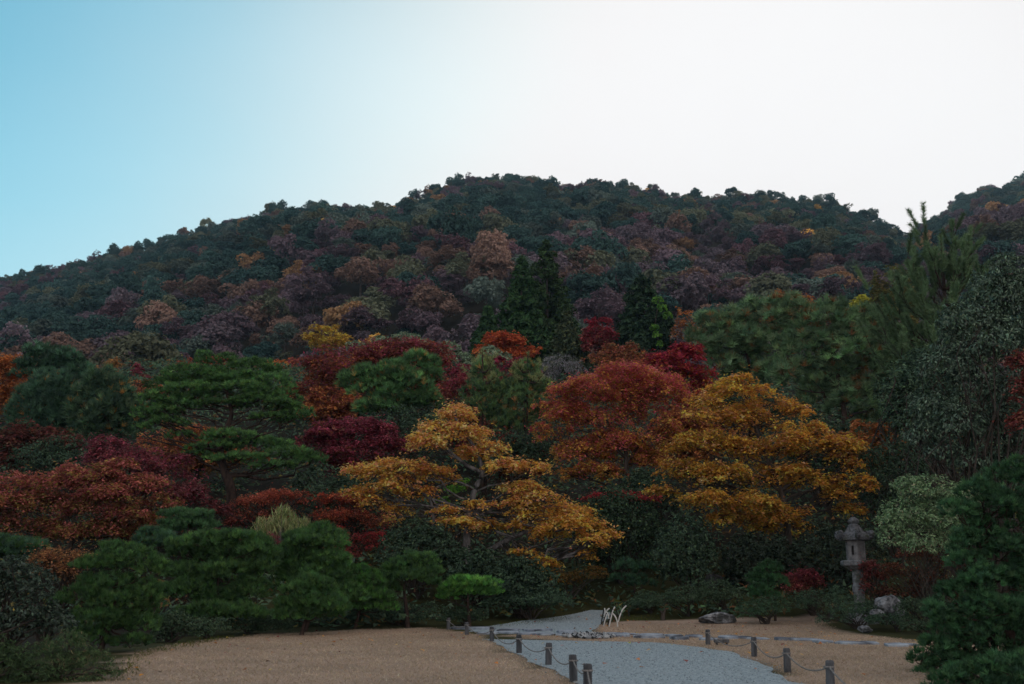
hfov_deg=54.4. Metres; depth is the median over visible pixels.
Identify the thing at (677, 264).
hillside tree
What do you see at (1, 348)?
hillside tree
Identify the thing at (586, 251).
hillside tree
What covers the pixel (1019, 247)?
hillside tree
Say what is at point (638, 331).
cedar tree
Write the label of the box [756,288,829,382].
autumn tree
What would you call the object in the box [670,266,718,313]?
hillside tree
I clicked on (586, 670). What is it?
rope fence
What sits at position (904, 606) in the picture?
evergreen shrub
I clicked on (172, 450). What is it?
maple tree
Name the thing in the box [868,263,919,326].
autumn tree
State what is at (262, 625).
evergreen shrub
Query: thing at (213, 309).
hillside tree
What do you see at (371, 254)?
hillside tree
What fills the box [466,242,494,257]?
hillside tree
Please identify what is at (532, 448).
evergreen shrub
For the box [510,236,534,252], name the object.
hillside tree
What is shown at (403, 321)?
hillside tree
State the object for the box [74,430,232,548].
maple tree
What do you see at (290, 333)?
hillside tree
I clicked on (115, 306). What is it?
hillside tree
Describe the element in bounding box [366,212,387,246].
hillside tree
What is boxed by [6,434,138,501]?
evergreen shrub
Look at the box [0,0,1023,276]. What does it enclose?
sky
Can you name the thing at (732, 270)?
hillside tree
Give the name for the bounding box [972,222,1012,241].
hillside tree
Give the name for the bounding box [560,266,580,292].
hillside tree
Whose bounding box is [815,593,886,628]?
evergreen shrub
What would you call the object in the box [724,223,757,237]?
hillside tree
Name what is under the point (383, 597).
pine tree
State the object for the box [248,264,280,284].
hillside tree
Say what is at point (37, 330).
hillside tree
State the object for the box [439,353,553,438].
maple tree
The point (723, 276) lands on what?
hillside tree
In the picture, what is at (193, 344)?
hillside tree
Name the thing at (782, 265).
hillside tree
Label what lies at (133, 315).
hillside tree
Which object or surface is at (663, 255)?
hillside tree
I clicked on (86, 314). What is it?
hillside tree
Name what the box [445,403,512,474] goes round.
maple tree
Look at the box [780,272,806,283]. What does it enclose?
hillside tree
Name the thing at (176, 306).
hillside tree
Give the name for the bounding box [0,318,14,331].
hillside tree
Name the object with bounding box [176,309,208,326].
hillside tree
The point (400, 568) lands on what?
pine tree
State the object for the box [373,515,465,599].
evergreen shrub
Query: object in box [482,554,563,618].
evergreen shrub
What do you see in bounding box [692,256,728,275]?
hillside tree
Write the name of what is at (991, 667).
pine tree
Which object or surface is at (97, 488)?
maple tree
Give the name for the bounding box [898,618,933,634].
evergreen shrub
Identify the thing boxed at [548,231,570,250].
hillside tree
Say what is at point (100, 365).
hillside tree
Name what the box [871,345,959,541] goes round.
evergreen tree
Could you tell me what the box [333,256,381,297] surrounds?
hillside tree
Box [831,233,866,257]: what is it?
hillside tree
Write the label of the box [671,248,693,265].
hillside tree
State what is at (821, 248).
hillside tree
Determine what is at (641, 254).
hillside tree
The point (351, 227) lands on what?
hillside tree
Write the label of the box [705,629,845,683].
rope fence
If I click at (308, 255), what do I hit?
hillside tree
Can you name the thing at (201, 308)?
hillside tree
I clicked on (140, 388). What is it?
maple tree
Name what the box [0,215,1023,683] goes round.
ground
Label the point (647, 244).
hillside tree
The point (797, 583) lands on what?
azalea shrub
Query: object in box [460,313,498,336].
hillside tree
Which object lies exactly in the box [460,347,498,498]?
young pine
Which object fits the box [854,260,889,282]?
hillside tree
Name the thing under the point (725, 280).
hillside tree
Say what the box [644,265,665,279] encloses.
hillside tree
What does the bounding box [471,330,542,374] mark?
maple tree
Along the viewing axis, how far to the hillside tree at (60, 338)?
228.23 m
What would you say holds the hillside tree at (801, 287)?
on the ground at (448, 323)
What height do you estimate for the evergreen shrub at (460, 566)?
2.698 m
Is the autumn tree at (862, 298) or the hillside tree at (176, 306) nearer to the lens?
the autumn tree at (862, 298)
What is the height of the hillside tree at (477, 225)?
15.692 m
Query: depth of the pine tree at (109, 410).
57.17 m
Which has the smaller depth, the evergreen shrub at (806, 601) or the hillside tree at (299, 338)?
the evergreen shrub at (806, 601)
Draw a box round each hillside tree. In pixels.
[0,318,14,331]
[0,321,34,354]
[0,331,41,352]
[0,343,11,353]
[12,317,29,326]
[25,318,68,336]
[31,331,58,344]
[39,310,90,335]
[42,331,90,363]
[62,331,89,343]
[69,297,102,318]
[72,338,101,366]
[75,311,112,329]
[78,313,117,330]
[84,329,103,339]
[85,284,119,302]
[88,348,134,366]
[90,332,139,355]
[93,297,117,314]
[94,299,136,319]
[94,351,128,366]
[102,321,140,336]
[105,286,140,313]
[105,330,128,338]
[112,272,145,294]
[118,307,159,325]
[134,300,185,329]
[136,294,191,325]
[138,285,177,306]
[141,322,182,340]
[141,327,157,344]
[158,279,193,297]
[158,317,194,339]
[159,273,186,287]
[161,343,189,360]
[164,330,201,355]
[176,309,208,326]
[177,297,206,324]
[179,334,216,359]
[179,351,189,359]
[184,278,227,301]
[185,302,218,313]
[188,310,259,345]
[191,321,243,351]
[197,260,228,279]
[206,299,244,346]
[212,343,248,368]
[217,264,248,298]
[218,278,257,299]
[218,298,243,310]
[220,267,260,286]
[231,289,264,305]
[233,300,278,345]
[238,279,273,300]
[244,280,273,299]
[246,286,291,335]
[248,236,268,256]
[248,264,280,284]
[248,341,282,359]
[250,254,291,278]
[258,322,303,358]
[267,233,305,259]
[272,278,296,295]
[279,265,328,314]
[283,260,321,288]
[287,278,340,314]
[289,324,337,353]
[295,249,337,263]
[297,313,333,331]
[305,253,350,296]
[305,340,338,354]
[311,270,340,301]
[314,214,341,246]
[323,301,372,333]
[325,237,357,253]
[327,243,360,261]
[328,211,349,223]
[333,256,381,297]
[336,304,395,339]
[337,330,370,357]
[341,217,368,254]
[341,297,358,338]
[343,217,358,224]
[348,296,390,333]
[361,247,387,284]
[361,297,394,316]
[364,245,394,274]
[364,286,400,304]
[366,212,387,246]
[366,276,389,302]
[373,257,401,274]
[378,218,411,257]
[378,271,434,316]
[384,254,425,300]
[395,270,444,301]
[395,304,431,332]
[406,282,464,320]
[407,303,442,312]
[409,311,443,334]
[411,208,437,235]
[425,244,469,270]
[426,205,474,242]
[431,268,465,295]
[433,265,465,292]
[434,232,474,261]
[441,313,479,357]
[443,215,482,242]
[443,251,489,302]
[452,338,475,360]
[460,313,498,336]
[463,276,505,304]
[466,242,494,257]
[466,249,514,304]
[469,228,512,276]
[482,212,520,231]
[493,239,529,259]
[500,215,520,225]
[500,224,532,240]
[504,249,534,269]
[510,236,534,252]
[510,254,537,272]
[527,235,569,257]
[529,251,571,273]
[532,256,582,296]
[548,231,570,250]
[553,251,579,268]
[557,260,610,317]
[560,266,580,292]
[562,249,582,272]
[563,270,607,321]
[564,245,595,270]
[570,229,629,262]
[573,304,594,324]
[577,226,611,243]
[578,250,615,268]
[579,228,625,249]
[581,327,598,357]
[585,264,625,294]
[597,261,641,297]
[598,301,653,324]
[616,225,651,243]
[620,245,652,268]
[625,269,681,299]
[631,237,664,256]
[635,261,668,273]
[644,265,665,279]
[645,271,710,314]
[650,253,693,276]
[651,243,673,257]
[652,248,682,264]
[659,291,681,315]
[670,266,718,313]
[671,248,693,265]
[676,294,707,313]
[684,307,706,321]
[691,272,730,303]
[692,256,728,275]
[692,302,731,323]
[699,302,719,310]
[703,273,732,304]
[713,247,748,270]
[715,256,746,274]
[716,271,751,302]
[716,272,733,304]
[718,274,753,303]
[723,268,753,289]
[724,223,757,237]
[727,277,766,302]
[743,270,791,302]
[744,241,782,272]
[756,267,797,278]
[758,227,786,245]
[758,283,816,298]
[760,270,770,277]
[769,255,805,272]
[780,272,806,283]
[782,238,814,273]
[788,278,829,300]
[803,236,833,258]
[804,273,856,299]
[810,226,842,240]
[810,265,846,287]
[813,253,842,273]
[814,275,861,327]
[818,270,860,290]
[824,256,862,295]
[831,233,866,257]
[843,241,891,265]
[846,242,883,263]
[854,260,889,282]
[855,285,885,298]
[859,274,893,293]
[894,257,928,274]
[936,229,973,249]
[945,243,975,262]
[959,285,1003,300]
[969,214,997,241]
[970,245,1003,263]
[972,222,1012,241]
[977,240,1019,262]
[984,206,1022,238]
[995,241,1023,255]
[998,216,1023,238]
[1004,227,1023,244]
[1005,200,1023,217]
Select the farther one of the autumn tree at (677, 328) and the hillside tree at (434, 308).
the hillside tree at (434, 308)
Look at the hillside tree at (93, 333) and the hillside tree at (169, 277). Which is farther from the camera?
the hillside tree at (169, 277)
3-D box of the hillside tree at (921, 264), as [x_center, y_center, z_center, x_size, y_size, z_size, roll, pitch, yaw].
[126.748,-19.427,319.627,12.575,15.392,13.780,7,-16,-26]
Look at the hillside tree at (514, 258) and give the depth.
250.87 m
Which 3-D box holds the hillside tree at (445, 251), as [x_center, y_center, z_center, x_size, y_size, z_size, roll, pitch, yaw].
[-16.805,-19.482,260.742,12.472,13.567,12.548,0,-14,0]
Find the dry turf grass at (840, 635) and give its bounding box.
[72,622,1009,683]
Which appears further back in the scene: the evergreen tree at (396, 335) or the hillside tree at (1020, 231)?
the hillside tree at (1020, 231)
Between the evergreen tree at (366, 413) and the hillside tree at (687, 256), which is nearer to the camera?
the evergreen tree at (366, 413)
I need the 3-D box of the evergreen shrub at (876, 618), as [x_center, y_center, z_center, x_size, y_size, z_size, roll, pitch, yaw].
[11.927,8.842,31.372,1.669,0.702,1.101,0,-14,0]
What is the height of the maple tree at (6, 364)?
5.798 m
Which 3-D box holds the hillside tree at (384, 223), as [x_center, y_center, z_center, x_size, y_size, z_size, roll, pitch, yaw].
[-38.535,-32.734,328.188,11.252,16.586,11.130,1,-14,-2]
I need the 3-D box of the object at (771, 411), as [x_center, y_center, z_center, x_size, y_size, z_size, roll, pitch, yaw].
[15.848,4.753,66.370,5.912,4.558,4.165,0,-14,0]
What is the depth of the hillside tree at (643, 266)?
271.13 m
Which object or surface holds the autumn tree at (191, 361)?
on the ground at (448, 323)
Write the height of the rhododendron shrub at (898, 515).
4.965 m
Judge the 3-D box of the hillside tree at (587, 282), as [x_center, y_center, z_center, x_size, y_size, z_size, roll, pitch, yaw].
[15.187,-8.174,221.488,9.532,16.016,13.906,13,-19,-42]
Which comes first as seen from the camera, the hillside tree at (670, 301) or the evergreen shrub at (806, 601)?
the evergreen shrub at (806, 601)
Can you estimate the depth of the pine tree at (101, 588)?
21.61 m
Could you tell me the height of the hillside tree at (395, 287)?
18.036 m
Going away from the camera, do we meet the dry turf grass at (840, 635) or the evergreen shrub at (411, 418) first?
the dry turf grass at (840, 635)
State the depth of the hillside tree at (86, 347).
223.62 m
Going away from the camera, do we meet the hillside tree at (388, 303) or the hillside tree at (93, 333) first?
the hillside tree at (388, 303)
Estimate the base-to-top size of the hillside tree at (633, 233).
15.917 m
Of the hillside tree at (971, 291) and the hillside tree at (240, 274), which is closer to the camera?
the hillside tree at (971, 291)
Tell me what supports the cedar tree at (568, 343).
on the ground at (448, 323)
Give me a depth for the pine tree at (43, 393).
60.15 m
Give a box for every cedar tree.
[468,304,501,356]
[494,255,552,362]
[519,239,582,376]
[540,309,599,379]
[607,274,679,366]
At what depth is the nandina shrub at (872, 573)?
34.23 m
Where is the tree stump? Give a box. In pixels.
[660,608,665,620]
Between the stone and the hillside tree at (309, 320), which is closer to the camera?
the stone
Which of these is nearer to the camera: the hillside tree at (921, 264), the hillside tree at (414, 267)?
the hillside tree at (414, 267)
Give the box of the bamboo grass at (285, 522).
[250,502,311,554]
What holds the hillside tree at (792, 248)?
on the ground at (448, 323)
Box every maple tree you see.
[0,352,35,416]
[0,416,88,490]
[0,455,187,582]
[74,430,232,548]
[126,362,154,380]
[129,378,165,410]
[133,418,270,483]
[281,379,313,398]
[285,335,459,417]
[288,414,415,482]
[297,380,363,446]
[331,397,628,601]
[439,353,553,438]
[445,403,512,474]
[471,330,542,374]
[482,434,547,482]
[524,356,692,541]
[578,316,619,372]
[638,365,882,572]
[641,340,718,482]
[650,399,735,498]
[830,415,905,519]
[992,344,1023,556]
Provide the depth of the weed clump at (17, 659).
14.51 m
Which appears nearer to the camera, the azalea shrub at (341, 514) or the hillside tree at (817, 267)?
the azalea shrub at (341, 514)
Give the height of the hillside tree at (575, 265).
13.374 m
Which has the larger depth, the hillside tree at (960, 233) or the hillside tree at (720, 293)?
the hillside tree at (960, 233)
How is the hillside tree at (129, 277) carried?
on the ground at (448, 323)
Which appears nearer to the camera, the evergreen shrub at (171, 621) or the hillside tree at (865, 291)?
the evergreen shrub at (171, 621)
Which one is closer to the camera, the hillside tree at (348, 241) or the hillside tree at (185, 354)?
the hillside tree at (185, 354)
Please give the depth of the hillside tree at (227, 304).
279.69 m
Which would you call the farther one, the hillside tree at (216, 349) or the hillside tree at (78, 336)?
the hillside tree at (78, 336)
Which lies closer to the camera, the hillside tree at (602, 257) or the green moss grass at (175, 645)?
the green moss grass at (175, 645)
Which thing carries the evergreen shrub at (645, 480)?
on the ground at (448, 323)
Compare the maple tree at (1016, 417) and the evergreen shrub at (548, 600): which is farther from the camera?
the evergreen shrub at (548, 600)
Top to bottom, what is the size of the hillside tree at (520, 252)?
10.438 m
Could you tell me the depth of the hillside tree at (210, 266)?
344.74 m
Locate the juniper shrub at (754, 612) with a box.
[733,594,792,623]
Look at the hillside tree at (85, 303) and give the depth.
309.66 m
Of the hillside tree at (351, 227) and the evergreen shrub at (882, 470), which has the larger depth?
the hillside tree at (351, 227)
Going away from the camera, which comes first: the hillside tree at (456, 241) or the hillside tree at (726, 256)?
the hillside tree at (456, 241)
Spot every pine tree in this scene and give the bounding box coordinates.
[0,531,53,639]
[1,365,82,450]
[5,338,97,382]
[46,538,174,651]
[60,362,148,443]
[128,348,328,527]
[130,524,177,628]
[155,506,221,604]
[157,526,283,621]
[267,518,371,631]
[268,569,354,634]
[333,347,445,458]
[338,562,400,628]
[378,549,445,627]
[435,573,505,626]
[458,356,523,498]
[489,356,554,440]
[606,555,659,600]
[681,292,806,468]
[744,558,789,620]
[758,289,923,484]
[852,201,1012,517]
[903,452,1023,672]
[921,645,1023,683]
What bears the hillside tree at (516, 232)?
on the ground at (448, 323)
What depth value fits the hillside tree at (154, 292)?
299.16 m
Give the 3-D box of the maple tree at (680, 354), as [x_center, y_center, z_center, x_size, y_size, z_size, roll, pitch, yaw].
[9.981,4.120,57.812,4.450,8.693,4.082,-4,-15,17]
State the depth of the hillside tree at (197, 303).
288.93 m
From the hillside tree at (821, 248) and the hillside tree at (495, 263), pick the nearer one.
the hillside tree at (495, 263)
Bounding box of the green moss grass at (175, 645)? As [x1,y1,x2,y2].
[97,614,659,681]
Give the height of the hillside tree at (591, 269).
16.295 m
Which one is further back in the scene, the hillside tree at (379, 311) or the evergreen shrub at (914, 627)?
the hillside tree at (379, 311)
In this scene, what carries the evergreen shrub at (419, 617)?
on the ground at (448, 323)
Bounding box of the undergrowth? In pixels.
[0,353,1023,628]
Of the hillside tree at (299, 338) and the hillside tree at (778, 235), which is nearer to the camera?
the hillside tree at (299, 338)
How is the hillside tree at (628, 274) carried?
on the ground at (448, 323)
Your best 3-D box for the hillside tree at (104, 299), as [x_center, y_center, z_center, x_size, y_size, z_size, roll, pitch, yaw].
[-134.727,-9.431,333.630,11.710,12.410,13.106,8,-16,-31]
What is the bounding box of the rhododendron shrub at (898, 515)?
[871,473,983,632]
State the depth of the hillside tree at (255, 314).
236.31 m
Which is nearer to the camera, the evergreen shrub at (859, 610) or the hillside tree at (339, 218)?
the evergreen shrub at (859, 610)
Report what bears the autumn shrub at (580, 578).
on the ground at (448, 323)
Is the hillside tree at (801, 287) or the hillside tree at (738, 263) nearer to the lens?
the hillside tree at (801, 287)
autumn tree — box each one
[96,356,124,367]
[176,356,227,365]
[258,358,298,369]
[300,322,352,352]
[579,339,651,375]
[669,306,706,362]
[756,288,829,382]
[844,294,870,340]
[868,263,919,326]
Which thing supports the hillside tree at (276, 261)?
on the ground at (448, 323)
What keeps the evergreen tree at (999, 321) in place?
on the ground at (448, 323)
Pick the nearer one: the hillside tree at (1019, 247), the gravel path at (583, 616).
the gravel path at (583, 616)
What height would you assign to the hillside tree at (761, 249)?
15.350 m
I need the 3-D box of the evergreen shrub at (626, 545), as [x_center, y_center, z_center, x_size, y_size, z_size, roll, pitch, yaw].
[4.561,8.148,42.133,4.353,4.202,3.069,0,-14,0]
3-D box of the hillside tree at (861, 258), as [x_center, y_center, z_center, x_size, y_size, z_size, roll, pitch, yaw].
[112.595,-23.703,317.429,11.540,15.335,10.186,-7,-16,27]
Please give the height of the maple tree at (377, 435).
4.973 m
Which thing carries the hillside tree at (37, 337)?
on the ground at (448, 323)
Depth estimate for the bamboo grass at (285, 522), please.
42.21 m
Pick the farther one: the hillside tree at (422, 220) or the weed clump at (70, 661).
the hillside tree at (422, 220)
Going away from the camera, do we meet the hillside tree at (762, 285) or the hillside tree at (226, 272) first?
the hillside tree at (762, 285)
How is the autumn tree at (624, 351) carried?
on the ground at (448, 323)
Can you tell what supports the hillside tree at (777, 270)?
on the ground at (448, 323)
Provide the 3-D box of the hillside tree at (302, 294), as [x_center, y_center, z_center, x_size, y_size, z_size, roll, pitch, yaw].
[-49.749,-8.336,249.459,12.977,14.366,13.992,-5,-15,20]
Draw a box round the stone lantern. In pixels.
[834,517,879,624]
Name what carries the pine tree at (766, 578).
on the ground at (448, 323)
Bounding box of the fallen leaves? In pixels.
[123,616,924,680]
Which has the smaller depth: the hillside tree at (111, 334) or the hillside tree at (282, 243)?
the hillside tree at (111, 334)
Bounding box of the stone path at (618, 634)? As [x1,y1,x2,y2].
[450,626,918,646]
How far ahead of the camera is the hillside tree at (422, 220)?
335.86 m
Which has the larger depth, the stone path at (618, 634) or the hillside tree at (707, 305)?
the hillside tree at (707, 305)
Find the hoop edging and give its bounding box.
[601,605,629,626]
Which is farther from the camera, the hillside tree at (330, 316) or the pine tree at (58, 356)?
the hillside tree at (330, 316)
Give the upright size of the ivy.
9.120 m
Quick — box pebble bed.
[561,631,615,638]
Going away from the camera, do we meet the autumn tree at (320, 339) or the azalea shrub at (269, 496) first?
the azalea shrub at (269, 496)
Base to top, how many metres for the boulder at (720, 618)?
0.483 m
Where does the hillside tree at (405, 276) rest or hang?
on the ground at (448, 323)
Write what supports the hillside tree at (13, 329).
on the ground at (448, 323)
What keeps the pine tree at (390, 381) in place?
on the ground at (448, 323)
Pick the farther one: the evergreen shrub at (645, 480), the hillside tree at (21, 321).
the hillside tree at (21, 321)
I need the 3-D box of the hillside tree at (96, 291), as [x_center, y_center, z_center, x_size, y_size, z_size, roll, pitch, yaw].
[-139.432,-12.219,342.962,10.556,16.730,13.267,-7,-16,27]
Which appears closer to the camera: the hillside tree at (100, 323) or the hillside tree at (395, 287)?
the hillside tree at (395, 287)
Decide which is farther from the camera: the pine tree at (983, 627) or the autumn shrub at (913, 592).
the autumn shrub at (913, 592)
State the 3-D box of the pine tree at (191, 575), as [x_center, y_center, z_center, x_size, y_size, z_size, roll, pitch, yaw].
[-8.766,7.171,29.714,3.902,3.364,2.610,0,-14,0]
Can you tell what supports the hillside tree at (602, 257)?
on the ground at (448, 323)
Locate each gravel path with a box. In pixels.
[471,610,609,633]
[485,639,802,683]
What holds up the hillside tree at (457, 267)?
on the ground at (448, 323)
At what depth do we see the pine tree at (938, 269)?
51.82 m
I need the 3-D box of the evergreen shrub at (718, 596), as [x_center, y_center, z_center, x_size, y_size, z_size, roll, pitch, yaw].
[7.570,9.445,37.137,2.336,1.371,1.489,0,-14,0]
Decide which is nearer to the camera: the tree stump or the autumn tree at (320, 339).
the tree stump
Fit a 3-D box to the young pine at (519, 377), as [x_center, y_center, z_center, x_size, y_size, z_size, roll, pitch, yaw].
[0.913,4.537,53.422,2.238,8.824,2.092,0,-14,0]
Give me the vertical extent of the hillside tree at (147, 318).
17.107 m
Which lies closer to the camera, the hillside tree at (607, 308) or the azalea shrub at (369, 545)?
the azalea shrub at (369, 545)
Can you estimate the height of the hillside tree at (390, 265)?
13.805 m
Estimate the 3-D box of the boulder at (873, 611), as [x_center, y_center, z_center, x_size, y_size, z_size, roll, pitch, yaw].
[11.660,8.702,31.882,0.463,0.287,0.329,6,-15,-22]
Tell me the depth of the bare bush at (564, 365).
67.21 m
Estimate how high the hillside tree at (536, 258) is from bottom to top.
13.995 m
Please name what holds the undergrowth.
on the ground at (448, 323)
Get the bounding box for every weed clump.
[0,630,59,682]
[16,627,124,681]
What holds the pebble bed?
on the ground at (448, 323)
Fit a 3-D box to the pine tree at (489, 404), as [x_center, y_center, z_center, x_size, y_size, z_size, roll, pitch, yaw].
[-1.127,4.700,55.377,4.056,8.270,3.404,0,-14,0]
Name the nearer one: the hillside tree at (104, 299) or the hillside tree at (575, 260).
the hillside tree at (575, 260)
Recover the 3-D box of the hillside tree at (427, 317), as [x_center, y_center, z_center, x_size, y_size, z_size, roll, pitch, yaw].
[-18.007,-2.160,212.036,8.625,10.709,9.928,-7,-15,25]
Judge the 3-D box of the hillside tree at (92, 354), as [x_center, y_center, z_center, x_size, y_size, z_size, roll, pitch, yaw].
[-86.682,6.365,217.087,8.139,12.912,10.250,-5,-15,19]
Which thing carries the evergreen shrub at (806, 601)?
on the ground at (448, 323)
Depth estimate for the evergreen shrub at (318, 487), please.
44.84 m
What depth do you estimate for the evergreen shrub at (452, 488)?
42.05 m
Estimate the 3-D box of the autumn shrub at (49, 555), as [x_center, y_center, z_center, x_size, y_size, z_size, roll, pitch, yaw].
[-10.597,5.818,23.380,2.118,2.735,1.830,7,-15,-25]
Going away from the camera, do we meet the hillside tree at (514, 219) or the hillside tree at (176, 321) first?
the hillside tree at (176, 321)
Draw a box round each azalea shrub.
[206,525,280,549]
[219,482,317,531]
[309,487,395,547]
[328,521,392,562]
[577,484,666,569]
[775,559,826,615]
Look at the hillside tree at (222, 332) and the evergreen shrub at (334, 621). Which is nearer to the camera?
the evergreen shrub at (334, 621)
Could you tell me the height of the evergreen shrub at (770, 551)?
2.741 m
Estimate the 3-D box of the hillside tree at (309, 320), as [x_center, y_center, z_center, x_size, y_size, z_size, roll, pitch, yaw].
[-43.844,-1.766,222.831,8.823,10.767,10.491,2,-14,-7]
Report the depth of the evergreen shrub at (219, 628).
27.24 m
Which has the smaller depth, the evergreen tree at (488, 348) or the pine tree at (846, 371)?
the pine tree at (846, 371)
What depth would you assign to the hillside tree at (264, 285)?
274.88 m
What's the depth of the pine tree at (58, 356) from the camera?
67.35 m
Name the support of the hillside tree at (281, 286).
on the ground at (448, 323)
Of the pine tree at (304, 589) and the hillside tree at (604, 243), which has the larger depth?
the hillside tree at (604, 243)
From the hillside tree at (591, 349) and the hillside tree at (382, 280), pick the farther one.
the hillside tree at (382, 280)
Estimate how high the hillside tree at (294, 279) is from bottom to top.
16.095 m
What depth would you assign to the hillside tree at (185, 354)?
199.46 m
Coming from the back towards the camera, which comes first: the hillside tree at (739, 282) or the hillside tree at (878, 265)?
the hillside tree at (878, 265)
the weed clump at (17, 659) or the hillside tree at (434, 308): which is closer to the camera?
the weed clump at (17, 659)
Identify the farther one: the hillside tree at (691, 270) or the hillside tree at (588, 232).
the hillside tree at (588, 232)
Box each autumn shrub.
[20,533,97,647]
[548,565,609,604]
[867,532,965,625]
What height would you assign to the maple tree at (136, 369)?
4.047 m
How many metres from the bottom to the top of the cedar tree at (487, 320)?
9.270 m
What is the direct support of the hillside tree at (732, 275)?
on the ground at (448, 323)
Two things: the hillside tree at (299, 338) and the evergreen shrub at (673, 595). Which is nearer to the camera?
the evergreen shrub at (673, 595)
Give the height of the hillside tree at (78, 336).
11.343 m
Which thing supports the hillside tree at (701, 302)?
on the ground at (448, 323)
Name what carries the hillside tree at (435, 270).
on the ground at (448, 323)
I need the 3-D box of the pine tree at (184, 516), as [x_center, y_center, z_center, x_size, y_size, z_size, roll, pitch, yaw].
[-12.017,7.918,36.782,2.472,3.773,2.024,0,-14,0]
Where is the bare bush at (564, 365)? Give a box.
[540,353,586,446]
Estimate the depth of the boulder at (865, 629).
30.64 m
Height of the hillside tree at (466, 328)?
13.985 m
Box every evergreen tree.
[303,409,376,426]
[345,332,432,354]
[435,340,512,381]
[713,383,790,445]
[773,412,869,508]
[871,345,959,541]
[903,252,1023,608]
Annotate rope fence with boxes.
[446,618,592,683]
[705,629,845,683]
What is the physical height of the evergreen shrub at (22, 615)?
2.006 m
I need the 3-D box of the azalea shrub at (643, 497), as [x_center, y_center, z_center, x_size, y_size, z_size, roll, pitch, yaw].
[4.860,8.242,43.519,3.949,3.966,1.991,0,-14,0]
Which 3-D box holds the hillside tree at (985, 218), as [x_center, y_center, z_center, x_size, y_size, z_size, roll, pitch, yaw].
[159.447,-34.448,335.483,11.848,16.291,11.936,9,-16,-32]
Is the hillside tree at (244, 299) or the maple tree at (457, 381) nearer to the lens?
the maple tree at (457, 381)
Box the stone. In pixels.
[714,639,729,644]
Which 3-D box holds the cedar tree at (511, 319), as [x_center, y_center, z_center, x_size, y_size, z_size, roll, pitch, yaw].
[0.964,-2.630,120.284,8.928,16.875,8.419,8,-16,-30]
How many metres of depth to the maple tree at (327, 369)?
74.86 m
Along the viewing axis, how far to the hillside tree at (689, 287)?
226.35 m
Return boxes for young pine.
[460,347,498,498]
[510,351,547,488]
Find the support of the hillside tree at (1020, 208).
on the ground at (448, 323)
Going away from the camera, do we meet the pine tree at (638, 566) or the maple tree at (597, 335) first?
the pine tree at (638, 566)
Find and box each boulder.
[698,612,736,623]
[857,625,872,632]
[869,609,883,616]
[873,595,904,623]
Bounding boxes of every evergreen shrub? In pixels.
[0,554,79,656]
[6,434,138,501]
[149,607,216,642]
[188,615,231,638]
[222,615,294,633]
[281,607,369,626]
[283,463,387,526]
[343,404,459,480]
[349,600,449,624]
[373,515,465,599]
[429,478,469,564]
[441,544,520,612]
[441,603,488,625]
[465,426,557,518]
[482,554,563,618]
[483,584,573,619]
[569,485,665,583]
[607,467,686,548]
[621,590,665,613]
[646,584,704,616]
[648,506,721,600]
[685,577,746,610]
[717,529,803,592]
[781,585,853,621]
[787,519,893,592]
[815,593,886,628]
[853,433,931,570]
[863,611,914,631]
[892,596,950,634]
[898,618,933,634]
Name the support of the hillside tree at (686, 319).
on the ground at (448, 323)
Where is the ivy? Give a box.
[649,295,672,351]
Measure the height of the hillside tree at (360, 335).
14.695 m
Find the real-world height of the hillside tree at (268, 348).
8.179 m
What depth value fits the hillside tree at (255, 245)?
364.10 m
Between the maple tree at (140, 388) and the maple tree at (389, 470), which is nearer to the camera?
the maple tree at (389, 470)
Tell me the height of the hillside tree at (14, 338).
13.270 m
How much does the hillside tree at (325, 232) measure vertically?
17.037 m
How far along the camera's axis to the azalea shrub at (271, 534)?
40.88 m
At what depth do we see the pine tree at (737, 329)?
61.30 m
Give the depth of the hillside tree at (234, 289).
289.07 m
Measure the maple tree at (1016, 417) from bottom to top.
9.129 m
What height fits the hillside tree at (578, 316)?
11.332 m
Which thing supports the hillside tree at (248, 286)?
on the ground at (448, 323)
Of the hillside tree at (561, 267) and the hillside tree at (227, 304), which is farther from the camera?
the hillside tree at (227, 304)
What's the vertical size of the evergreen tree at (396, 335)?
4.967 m
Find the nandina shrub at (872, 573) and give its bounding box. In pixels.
[850,551,896,624]
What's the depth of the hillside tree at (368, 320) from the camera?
213.45 m
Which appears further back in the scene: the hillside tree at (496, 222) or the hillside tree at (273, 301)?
the hillside tree at (496, 222)
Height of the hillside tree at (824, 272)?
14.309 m
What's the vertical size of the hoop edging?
0.740 m
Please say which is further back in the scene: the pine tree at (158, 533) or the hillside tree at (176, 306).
the hillside tree at (176, 306)

